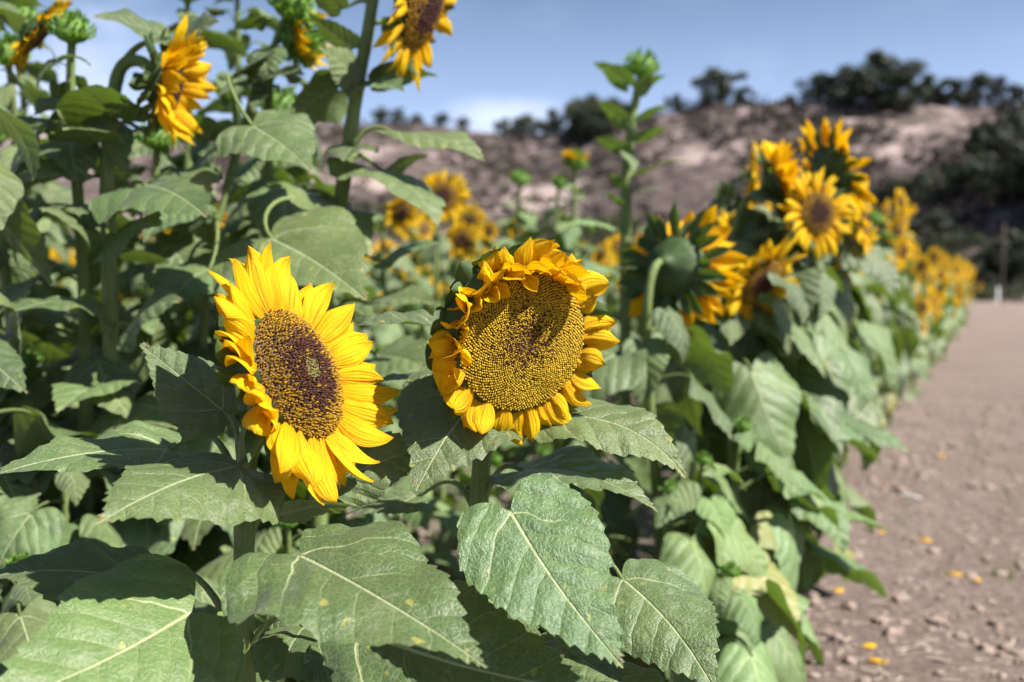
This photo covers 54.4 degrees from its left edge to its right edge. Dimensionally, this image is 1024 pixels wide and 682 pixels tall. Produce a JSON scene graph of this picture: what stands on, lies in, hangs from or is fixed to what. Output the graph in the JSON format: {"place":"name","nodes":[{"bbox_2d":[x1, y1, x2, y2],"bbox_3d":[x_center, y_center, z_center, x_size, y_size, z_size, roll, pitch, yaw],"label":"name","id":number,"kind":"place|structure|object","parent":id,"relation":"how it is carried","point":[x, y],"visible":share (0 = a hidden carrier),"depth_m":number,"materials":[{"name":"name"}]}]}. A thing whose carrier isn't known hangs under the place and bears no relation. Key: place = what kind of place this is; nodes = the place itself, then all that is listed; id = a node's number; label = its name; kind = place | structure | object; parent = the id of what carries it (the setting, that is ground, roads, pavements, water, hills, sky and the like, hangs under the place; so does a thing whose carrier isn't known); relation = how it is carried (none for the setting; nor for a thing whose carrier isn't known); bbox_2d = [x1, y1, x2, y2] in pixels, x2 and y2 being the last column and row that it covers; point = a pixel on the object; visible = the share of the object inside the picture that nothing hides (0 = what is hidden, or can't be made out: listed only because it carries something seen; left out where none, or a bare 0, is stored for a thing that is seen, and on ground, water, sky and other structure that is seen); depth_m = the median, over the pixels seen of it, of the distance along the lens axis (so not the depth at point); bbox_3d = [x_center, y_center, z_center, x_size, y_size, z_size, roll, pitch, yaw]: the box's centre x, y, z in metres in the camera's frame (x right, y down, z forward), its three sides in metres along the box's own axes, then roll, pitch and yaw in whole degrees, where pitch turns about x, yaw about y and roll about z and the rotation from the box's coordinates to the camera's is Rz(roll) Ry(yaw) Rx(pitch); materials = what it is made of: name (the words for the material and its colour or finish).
{"place":"outdoors","nodes":[
{"label":"outdoors","id":0,"kind":"place"},
{"bbox_2d":[0,101,1023,300],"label":"hill","id":1,"kind":"structure","parent":0,"point":[697,177],"depth_m":134.78,"materials":[{"name":"brown soil"}]},
{"bbox_2d":[509,112,542,135],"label":"oak tree","id":2,"kind":"object","parent":1,"relation":"on","point":[523,123],"visible":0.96,"depth_m":205.48,"materials":[{"name":"green plant"}]},
{"bbox_2d":[546,97,595,143],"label":"oak tree","id":3,"kind":"object","parent":1,"relation":"on","point":[568,114],"visible":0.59,"depth_m":181.94,"materials":[{"name":"green plant"}]},
{"bbox_2d":[142,94,1023,249],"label":"chaparral","id":4,"kind":"object","parent":1,"relation":"on","point":[938,160],"visible":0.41,"depth_m":136.15,"materials":[{"name":"brown plant"}]},
{"bbox_2d":[567,93,603,140],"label":"oak tree","id":5,"kind":"object","parent":1,"relation":"on","point":[581,125],"visible":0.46,"depth_m":177.41,"materials":[{"name":"green plant"}]},
{"bbox_2d":[578,216,619,245],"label":"bush","id":6,"kind":"object","parent":1,"relation":"on","point":[597,232],"visible":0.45,"depth_m":105.05,"materials":[{"name":"green plant"}]},
{"bbox_2d":[581,96,630,134],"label":"oak tree","id":7,"kind":"object","parent":1,"relation":"on","point":[600,122],"visible":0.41,"depth_m":173.11,"materials":[{"name":"green plant"}]},
{"bbox_2d":[689,66,748,103],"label":"oak tree","id":8,"kind":"object","parent":1,"relation":"on","point":[716,77],"visible":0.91,"depth_m":162.37,"materials":[{"name":"green plant"}]},
{"bbox_2d":[792,71,835,100],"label":"oak tree","id":9,"kind":"object","parent":1,"relation":"on","point":[814,82],"visible":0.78,"depth_m":151.65,"materials":[{"name":"green plant"}]},
{"bbox_2d":[820,48,928,108],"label":"oak tree","id":10,"kind":"object","parent":1,"relation":"on","point":[863,89],"visible":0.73,"depth_m":141.24,"materials":[{"name":"green plant"}]},
{"bbox_2d":[869,176,915,206],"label":"oak tree","id":11,"kind":"object","parent":1,"relation":"on","point":[884,193],"visible":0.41,"depth_m":96.58,"materials":[{"name":"green plant"}]},
{"bbox_2d":[867,67,937,110],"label":"oak tree","id":12,"kind":"object","parent":1,"relation":"on","point":[885,96],"visible":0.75,"depth_m":139.95,"materials":[{"name":"green plant"}]},
{"bbox_2d":[891,168,956,205],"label":"oak tree","id":13,"kind":"object","parent":1,"relation":"on","point":[923,180],"visible":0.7,"depth_m":90.89,"materials":[{"name":"green plant"}]},
{"bbox_2d":[904,210,978,248],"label":"bush","id":14,"kind":"object","parent":1,"relation":"on","point":[941,225],"visible":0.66,"depth_m":81.26,"materials":[{"name":"green plant"}]},
{"bbox_2d":[929,77,973,106],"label":"oak tree","id":15,"kind":"object","parent":1,"relation":"on","point":[956,96],"visible":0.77,"depth_m":143.51,"materials":[{"name":"green plant"}]},
{"bbox_2d":[921,232,987,253],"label":"bush","id":16,"kind":"object","parent":1,"relation":"on","point":[956,240],"visible":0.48,"depth_m":78.53,"materials":[{"name":"green plant"}]},
{"bbox_2d":[939,149,1007,199],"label":"oak tree","id":17,"kind":"object","parent":1,"relation":"on","point":[956,174],"visible":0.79,"depth_m":87.86,"materials":[{"name":"green plant"}]},
{"bbox_2d":[951,71,1007,105],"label":"oak tree","id":18,"kind":"object","parent":1,"relation":"on","point":[982,80],"visible":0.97,"depth_m":142.45,"materials":[{"name":"green plant"}]},
{"bbox_2d":[960,106,1023,177],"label":"oak tree","id":19,"kind":"object","parent":1,"relation":"on","point":[995,136],"visible":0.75,"depth_m":91.80,"materials":[{"name":"green plant"}]},
{"bbox_2d":[968,228,1023,272],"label":"bush","id":20,"kind":"object","parent":1,"relation":"on","point":[1013,235],"visible":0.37,"depth_m":72.31,"materials":[{"name":"green plant"}]},
{"bbox_2d":[976,138,1023,202],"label":"oak tree","id":21,"kind":"object","parent":1,"relation":"on","point":[1000,173],"visible":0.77,"depth_m":83.02,"materials":[{"name":"green plant"}]},
{"bbox_2d":[993,243,1023,281],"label":"oak tree","id":22,"kind":"object","parent":1,"relation":"on","point":[1011,258],"visible":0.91,"depth_m":69.22,"materials":[{"name":"green plant"}]},
{"bbox_2d":[995,82,1023,104],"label":"oak tree","id":23,"kind":"object","parent":1,"relation":"on","point":[1016,92],"visible":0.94,"depth_m":140.91,"materials":[{"name":"green plant"}]},
{"bbox_2d":[0,0,1023,138],"label":"sky","id":24,"kind":"structure","parent":0,"point":[501,59],"materials":[{"name":"blue"}]},
{"bbox_2d":[349,300,1023,681],"bbox_3d":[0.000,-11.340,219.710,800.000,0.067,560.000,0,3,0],"label":"ground","id":25,"kind":"structure","parent":0,"point":[987,342],"depth_m":4.36,"materials":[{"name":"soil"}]},
{"bbox_2d":[0,551,56,675],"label":"sunflower","id":26,"kind":"object","parent":25,"relation":"on","point":[26,624],"visible":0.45,"depth_m":1.46,"materials":[{"name":"green plant"}]},
{"bbox_2d":[0,133,77,505],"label":"sunflower","id":27,"kind":"object","parent":25,"relation":"on","point":[39,290],"visible":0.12,"depth_m":2.60,"materials":[{"name":"green plant"}]},
{"bbox_2d":[0,3,77,504],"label":"sunflower","id":28,"kind":"object","parent":25,"relation":"on","point":[34,69],"visible":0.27,"depth_m":2.65,"materials":[{"name":"green plant"}]},
{"bbox_2d":[9,183,77,380],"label":"sunflower","id":29,"kind":"object","parent":25,"relation":"on","point":[71,283],"visible":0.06,"depth_m":3.56,"materials":[{"name":"green plant"}]},
{"bbox_2d":[0,0,97,443],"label":"sunflower","id":30,"kind":"object","parent":25,"relation":"on","point":[34,34],"visible":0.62,"depth_m":1.99,"materials":[{"name":"green plant"}]},
{"bbox_2d":[0,31,99,420],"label":"sunflower","id":31,"kind":"object","parent":25,"relation":"on","point":[53,348],"visible":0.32,"depth_m":2.26,"materials":[{"name":"green plant"}]},
{"bbox_2d":[0,348,100,509],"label":"sunflower","id":32,"kind":"object","parent":25,"relation":"on","point":[37,396],"visible":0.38,"depth_m":1.97,"materials":[{"name":"green plant"}]},
{"bbox_2d":[0,434,104,610],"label":"sunflower","id":33,"kind":"object","parent":25,"relation":"on","point":[31,490],"visible":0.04,"depth_m":1.72,"materials":[{"name":"green plant"}]},
{"bbox_2d":[0,102,120,493],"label":"sunflower","id":34,"kind":"object","parent":25,"relation":"on","point":[21,234],"visible":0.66,"depth_m":1.69,"materials":[{"name":"green plant"}]},
{"bbox_2d":[0,430,168,613],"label":"sunflower","id":35,"kind":"object","parent":25,"relation":"on","point":[24,527],"visible":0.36,"depth_m":1.65,"materials":[{"name":"green plant"}]},
{"bbox_2d":[0,345,180,536],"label":"sunflower","id":36,"kind":"object","parent":25,"relation":"on","point":[62,366],"visible":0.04,"depth_m":2.06,"materials":[{"name":"green plant"}]},
{"bbox_2d":[0,7,188,541],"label":"sunflower","id":37,"kind":"object","parent":25,"relation":"on","point":[71,159],"visible":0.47,"depth_m":1.86,"materials":[{"name":"green plant"}]},
{"bbox_2d":[40,159,172,506],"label":"sunflower","id":38,"kind":"object","parent":25,"relation":"on","point":[125,292],"visible":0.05,"depth_m":2.91,"materials":[{"name":"green plant"}]},
{"bbox_2d":[9,8,222,504],"bbox_3d":[-0.685,0.173,1.799,0.383,1.552,0.334,0,3,0],"label":"sunflower","id":39,"kind":"object","parent":25,"relation":"on","point":[171,82],"visible":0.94,"depth_m":1.75,"materials":[{"name":"green plant"}]},
{"bbox_2d":[69,123,243,535],"bbox_3d":[-0.782,0.242,2.205,0.472,1.450,0.360,2,4,26],"label":"sunflower","id":40,"kind":"object","parent":25,"relation":"on","point":[177,249],"visible":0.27,"depth_m":2.12,"materials":[{"name":"green plant"}]},
{"bbox_2d":[46,426,307,552],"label":"sunflower","id":41,"kind":"object","parent":25,"relation":"on","point":[147,533],"visible":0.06,"depth_m":1.78,"materials":[{"name":"green plant"}]},
{"bbox_2d":[129,0,246,377],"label":"sunflower","id":42,"kind":"object","parent":25,"relation":"on","point":[220,40],"visible":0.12,"depth_m":2.60,"materials":[{"name":"green plant"}]},
{"bbox_2d":[148,541,264,621],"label":"sunflower","id":43,"kind":"object","parent":25,"relation":"on","point":[165,548],"visible":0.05,"depth_m":1.61,"materials":[{"name":"green plant"}]},
{"bbox_2d":[162,412,308,572],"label":"sunflower","id":44,"kind":"object","parent":25,"relation":"on","point":[211,547],"visible":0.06,"depth_m":1.98,"materials":[{"name":"green plant"}]},
{"bbox_2d":[143,9,333,346],"bbox_3d":[-0.545,0.115,1.934,0.382,1.652,0.630,0,3,-6],"label":"sunflower","id":45,"kind":"object","parent":25,"relation":"on","point":[270,135],"visible":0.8,"depth_m":1.86,"materials":[{"name":"green plant"}]},
{"bbox_2d":[150,0,335,414],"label":"sunflower","id":46,"kind":"object","parent":25,"relation":"on","point":[200,228],"visible":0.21,"depth_m":2.75,"materials":[{"name":"green plant"}]},
{"bbox_2d":[196,521,302,681],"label":"sunflower","id":47,"kind":"object","parent":25,"relation":"on","point":[269,540],"visible":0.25,"depth_m":1.80,"materials":[{"name":"green plant"}]},
{"bbox_2d":[180,0,321,681],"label":"sunflower","id":48,"kind":"object","parent":25,"relation":"on","point":[260,194],"visible":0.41,"depth_m":2.09,"materials":[{"name":"green plant"}]},
{"bbox_2d":[188,84,389,681],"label":"sunflower","id":49,"kind":"object","parent":25,"relation":"on","point":[247,175],"visible":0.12,"depth_m":2.39,"materials":[{"name":"green plant"}]},
{"bbox_2d":[0,241,608,681],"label":"sunflower","id":50,"kind":"object","parent":25,"relation":"on","point":[378,601],"visible":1,"depth_m":0.99,"materials":[{"name":"green plant"}]},
{"bbox_2d":[255,480,402,681],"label":"sunflower","id":51,"kind":"object","parent":25,"relation":"on","point":[369,518],"visible":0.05,"depth_m":2.06,"materials":[{"name":"green plant"}]},
{"bbox_2d":[212,0,483,527],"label":"sunflower","id":52,"kind":"object","parent":25,"relation":"on","point":[325,238],"visible":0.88,"depth_m":1.91,"materials":[{"name":"green plant"}]},
{"bbox_2d":[345,343,436,518],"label":"sunflower","id":53,"kind":"object","parent":25,"relation":"on","point":[394,427],"visible":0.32,"depth_m":3.02,"materials":[{"name":"green plant"}]},
{"bbox_2d":[365,197,427,408],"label":"sunflower","id":54,"kind":"object","parent":25,"relation":"on","point":[400,212],"visible":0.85,"depth_m":4.42,"materials":[{"name":"green plant"}]},
{"bbox_2d":[368,264,432,406],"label":"sunflower","id":55,"kind":"object","parent":25,"relation":"on","point":[396,281],"visible":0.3,"depth_m":5.65,"materials":[{"name":"green plant"}]},
{"bbox_2d":[352,468,463,580],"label":"sunflower","id":56,"kind":"object","parent":25,"relation":"on","point":[447,517],"visible":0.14,"depth_m":2.45,"materials":[{"name":"green plant"}]},
{"bbox_2d":[409,214,438,329],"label":"sunflower","id":57,"kind":"object","parent":25,"relation":"on","point":[424,229],"visible":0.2,"depth_m":8.70,"materials":[{"name":"yellow plant"}]},
{"bbox_2d":[387,168,472,491],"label":"sunflower","id":58,"kind":"object","parent":25,"relation":"on","point":[452,195],"visible":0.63,"depth_m":4.61,"materials":[{"name":"green plant"}]},
{"bbox_2d":[392,464,496,580],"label":"sunflower","id":59,"kind":"object","parent":25,"relation":"on","point":[464,478],"visible":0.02,"depth_m":2.99,"materials":[{"name":"green plant"}]},
{"bbox_2d":[426,221,481,487],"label":"sunflower","id":60,"kind":"object","parent":25,"relation":"on","point":[463,239],"visible":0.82,"depth_m":5.00,"materials":[{"name":"yellow plant"}]},
{"bbox_2d":[423,202,487,307],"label":"sunflower","id":61,"kind":"object","parent":25,"relation":"on","point":[476,219],"visible":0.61,"depth_m":5.21,"materials":[{"name":"yellow plant"}]},
{"bbox_2d":[419,451,515,571],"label":"sunflower","id":62,"kind":"object","parent":25,"relation":"on","point":[447,541],"visible":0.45,"depth_m":2.82,"materials":[{"name":"green plant"}]},
{"bbox_2d":[446,220,498,290],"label":"sunflower","id":63,"kind":"object","parent":25,"relation":"on","point":[489,233],"visible":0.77,"depth_m":5.41,"materials":[{"name":"yellow plant"}]},
{"bbox_2d":[54,241,983,371],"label":"sunflower field","id":64,"kind":"structure","parent":25,"relation":"on","point":[951,318],"depth_m":14.71,"materials":[{"name":"yellow plant"}]},
{"bbox_2d":[492,168,552,461],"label":"sunflower","id":65,"kind":"object","parent":25,"relation":"on","point":[524,218],"visible":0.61,"depth_m":4.59,"materials":[{"name":"green plant"}]},
{"bbox_2d":[492,437,561,495],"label":"sunflower","id":66,"kind":"object","parent":25,"relation":"on","point":[522,455],"visible":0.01,"depth_m":3.49,"materials":[{"name":"green plant"}]},
{"bbox_2d":[341,237,719,681],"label":"sunflower","id":67,"kind":"object","parent":25,"relation":"on","point":[520,338],"visible":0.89,"depth_m":1.14,"materials":[{"name":"green plant"}]},
{"bbox_2d":[515,174,578,449],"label":"sunflower","id":68,"kind":"object","parent":25,"relation":"on","point":[559,182],"visible":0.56,"depth_m":4.42,"materials":[{"name":"green plant"}]},
{"bbox_2d":[498,394,618,497],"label":"sunflower","id":69,"kind":"object","parent":25,"relation":"on","point":[535,444],"visible":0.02,"depth_m":3.23,"materials":[{"name":"green plant"}]},
{"bbox_2d":[550,148,602,445],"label":"sunflower","id":70,"kind":"object","parent":25,"relation":"on","point":[574,162],"visible":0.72,"depth_m":4.19,"materials":[{"name":"green plant"}]},
{"bbox_2d":[569,440,638,573],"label":"sunflower","id":71,"kind":"object","parent":25,"relation":"on","point":[614,510],"visible":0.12,"depth_m":2.78,"materials":[{"name":"green plant"}]},
{"bbox_2d":[579,241,641,341],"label":"sunflower","id":72,"kind":"object","parent":25,"relation":"on","point":[589,257],"visible":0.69,"depth_m":6.36,"materials":[{"name":"yellow plant"}]},
{"bbox_2d":[566,47,690,573],"bbox_3d":[0.340,-0.001,3.007,0.365,1.763,0.201,0,3,0],"label":"sunflower","id":73,"kind":"object","parent":25,"relation":"on","point":[642,68],"visible":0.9,"depth_m":2.97,"materials":[{"name":"green plant"}]},
{"bbox_2d":[635,314,672,404],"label":"sunflower","id":74,"kind":"object","parent":25,"relation":"on","point":[661,394],"depth_m":5.31,"materials":[{"name":"green plant"}]},
{"bbox_2d":[347,399,1023,681],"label":"soil clods","id":75,"kind":"object","parent":25,"relation":"on","point":[849,605],"visible":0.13,"depth_m":3.53,"materials":[{"name":"brown soil"}]},
{"bbox_2d":[581,202,799,681],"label":"sunflower","id":76,"kind":"object","parent":25,"relation":"on","point":[678,278],"visible":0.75,"depth_m":2.29,"materials":[{"name":"green plant"}]},
{"bbox_2d":[622,480,768,681],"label":"sunflower","id":77,"kind":"object","parent":25,"relation":"on","point":[741,548],"visible":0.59,"depth_m":2.12,"materials":[{"name":"green plant"}]},
{"bbox_2d":[653,450,746,540],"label":"sunflower","id":78,"kind":"object","parent":25,"relation":"on","point":[717,509],"visible":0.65,"depth_m":2.17,"materials":[{"name":"green plant"}]},
{"bbox_2d":[621,561,809,681],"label":"sunflower","id":79,"kind":"object","parent":25,"relation":"on","point":[738,663],"visible":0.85,"depth_m":2.02,"materials":[{"name":"green plant"}]},
{"bbox_2d":[408,428,1023,632],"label":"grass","id":80,"kind":"structure","parent":25,"relation":"on","point":[410,526],"depth_m":4.31,"materials":[{"name":"green plant"}]},
{"bbox_2d":[660,209,798,474],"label":"sunflower","id":81,"kind":"object","parent":25,"relation":"on","point":[706,419],"visible":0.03,"depth_m":3.00,"materials":[{"name":"green plant"}]},
{"bbox_2d":[706,140,772,227],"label":"sunflower","id":82,"kind":"object","parent":25,"relation":"on","point":[727,191],"visible":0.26,"depth_m":3.61,"materials":[{"name":"yellow plant"}]},
{"bbox_2d":[678,416,841,681],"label":"sunflower","id":83,"kind":"object","parent":25,"relation":"on","point":[788,483],"visible":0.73,"depth_m":2.29,"materials":[{"name":"green plant"}]},
{"bbox_2d":[664,236,880,620],"bbox_3d":[0.702,0.314,2.671,0.613,1.179,0.450,0,3,0],"label":"sunflower","id":84,"kind":"object","parent":25,"relation":"on","point":[767,397],"visible":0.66,"depth_m":2.55,"materials":[{"name":"green plant"}]},
{"bbox_2d":[703,139,843,593],"bbox_3d":[0.717,0.162,2.882,0.417,1.468,0.504,1,4,24],"label":"sunflower","id":85,"kind":"object","parent":25,"relation":"on","point":[780,169],"visible":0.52,"depth_m":2.74,"materials":[{"name":"green plant"}]},
{"bbox_2d":[703,116,877,491],"bbox_3d":[0.853,0.104,3.021,0.639,1.553,0.393,-2,4,-29],"label":"sunflower","id":86,"kind":"object","parent":25,"relation":"on","point":[840,162],"visible":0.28,"depth_m":2.93,"materials":[{"name":"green plant"}]},
{"bbox_2d":[712,166,908,589],"bbox_3d":[0.773,0.201,2.876,0.439,1.376,0.572,-3,4,-42],"label":"sunflower","id":87,"kind":"object","parent":25,"relation":"on","point":[823,219],"visible":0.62,"depth_m":2.73,"materials":[{"name":"green plant"}]},
{"bbox_2d":[763,469,892,666],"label":"sunflower","id":88,"kind":"object","parent":25,"relation":"on","point":[814,555],"visible":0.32,"depth_m":2.71,"materials":[{"name":"green plant"}]},
{"bbox_2d":[787,179,900,583],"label":"sunflower","id":89,"kind":"object","parent":25,"relation":"on","point":[863,254],"visible":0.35,"depth_m":3.16,"materials":[{"name":"green plant"}]},
{"bbox_2d":[801,221,896,590],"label":"sunflower","id":90,"kind":"object","parent":25,"relation":"on","point":[877,337],"visible":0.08,"depth_m":3.40,"materials":[{"name":"green plant"}]},
{"bbox_2d":[842,210,911,465],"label":"sunflower","id":91,"kind":"object","parent":25,"relation":"on","point":[901,251],"visible":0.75,"depth_m":5.55,"materials":[{"name":"green plant"}]},
{"bbox_2d":[863,246,906,427],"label":"sunflower","id":92,"kind":"object","parent":25,"relation":"on","point":[899,380],"visible":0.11,"depth_m":7.03,"materials":[{"name":"green plant"}]},
{"bbox_2d":[870,203,910,427],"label":"sunflower","id":93,"kind":"object","parent":25,"relation":"on","point":[897,225],"visible":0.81,"depth_m":6.40,"materials":[{"name":"green plant"}]},
{"bbox_2d":[864,187,921,416],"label":"sunflower","id":94,"kind":"object","parent":25,"relation":"on","point":[900,200],"visible":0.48,"depth_m":6.69,"materials":[{"name":"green plant"}]},
{"bbox_2d":[882,262,920,423],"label":"sunflower","id":95,"kind":"object","parent":25,"relation":"on","point":[903,312],"visible":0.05,"depth_m":7.45,"materials":[{"name":"green plant"}]},
{"bbox_2d":[898,244,937,400],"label":"sunflower","id":96,"kind":"object","parent":25,"relation":"on","point":[932,301],"visible":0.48,"depth_m":9.07,"materials":[{"name":"green plant"}]},
{"bbox_2d":[904,254,932,395],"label":"sunflower","id":97,"kind":"object","parent":25,"relation":"on","point":[923,266],"visible":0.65,"depth_m":9.40,"materials":[{"name":"green plant"}]},
{"bbox_2d":[894,232,949,406],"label":"sunflower","id":98,"kind":"object","parent":25,"relation":"on","point":[912,340],"visible":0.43,"depth_m":8.51,"materials":[{"name":"green plant"}]},
{"bbox_2d":[905,269,940,391],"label":"sunflower","id":99,"kind":"object","parent":25,"relation":"on","point":[923,278],"visible":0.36,"depth_m":9.72,"materials":[{"name":"green plant"}]},
{"bbox_2d":[915,246,947,378],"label":"sunflower","id":100,"kind":"object","parent":25,"relation":"on","point":[934,258],"visible":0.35,"depth_m":11.17,"materials":[{"name":"green plant"}]},
{"bbox_2d":[967,273,1012,296],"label":"oak tree","id":101,"kind":"object","parent":25,"relation":"on","point":[991,279],"visible":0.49,"depth_m":68.29,"materials":[{"name":"green plant"}]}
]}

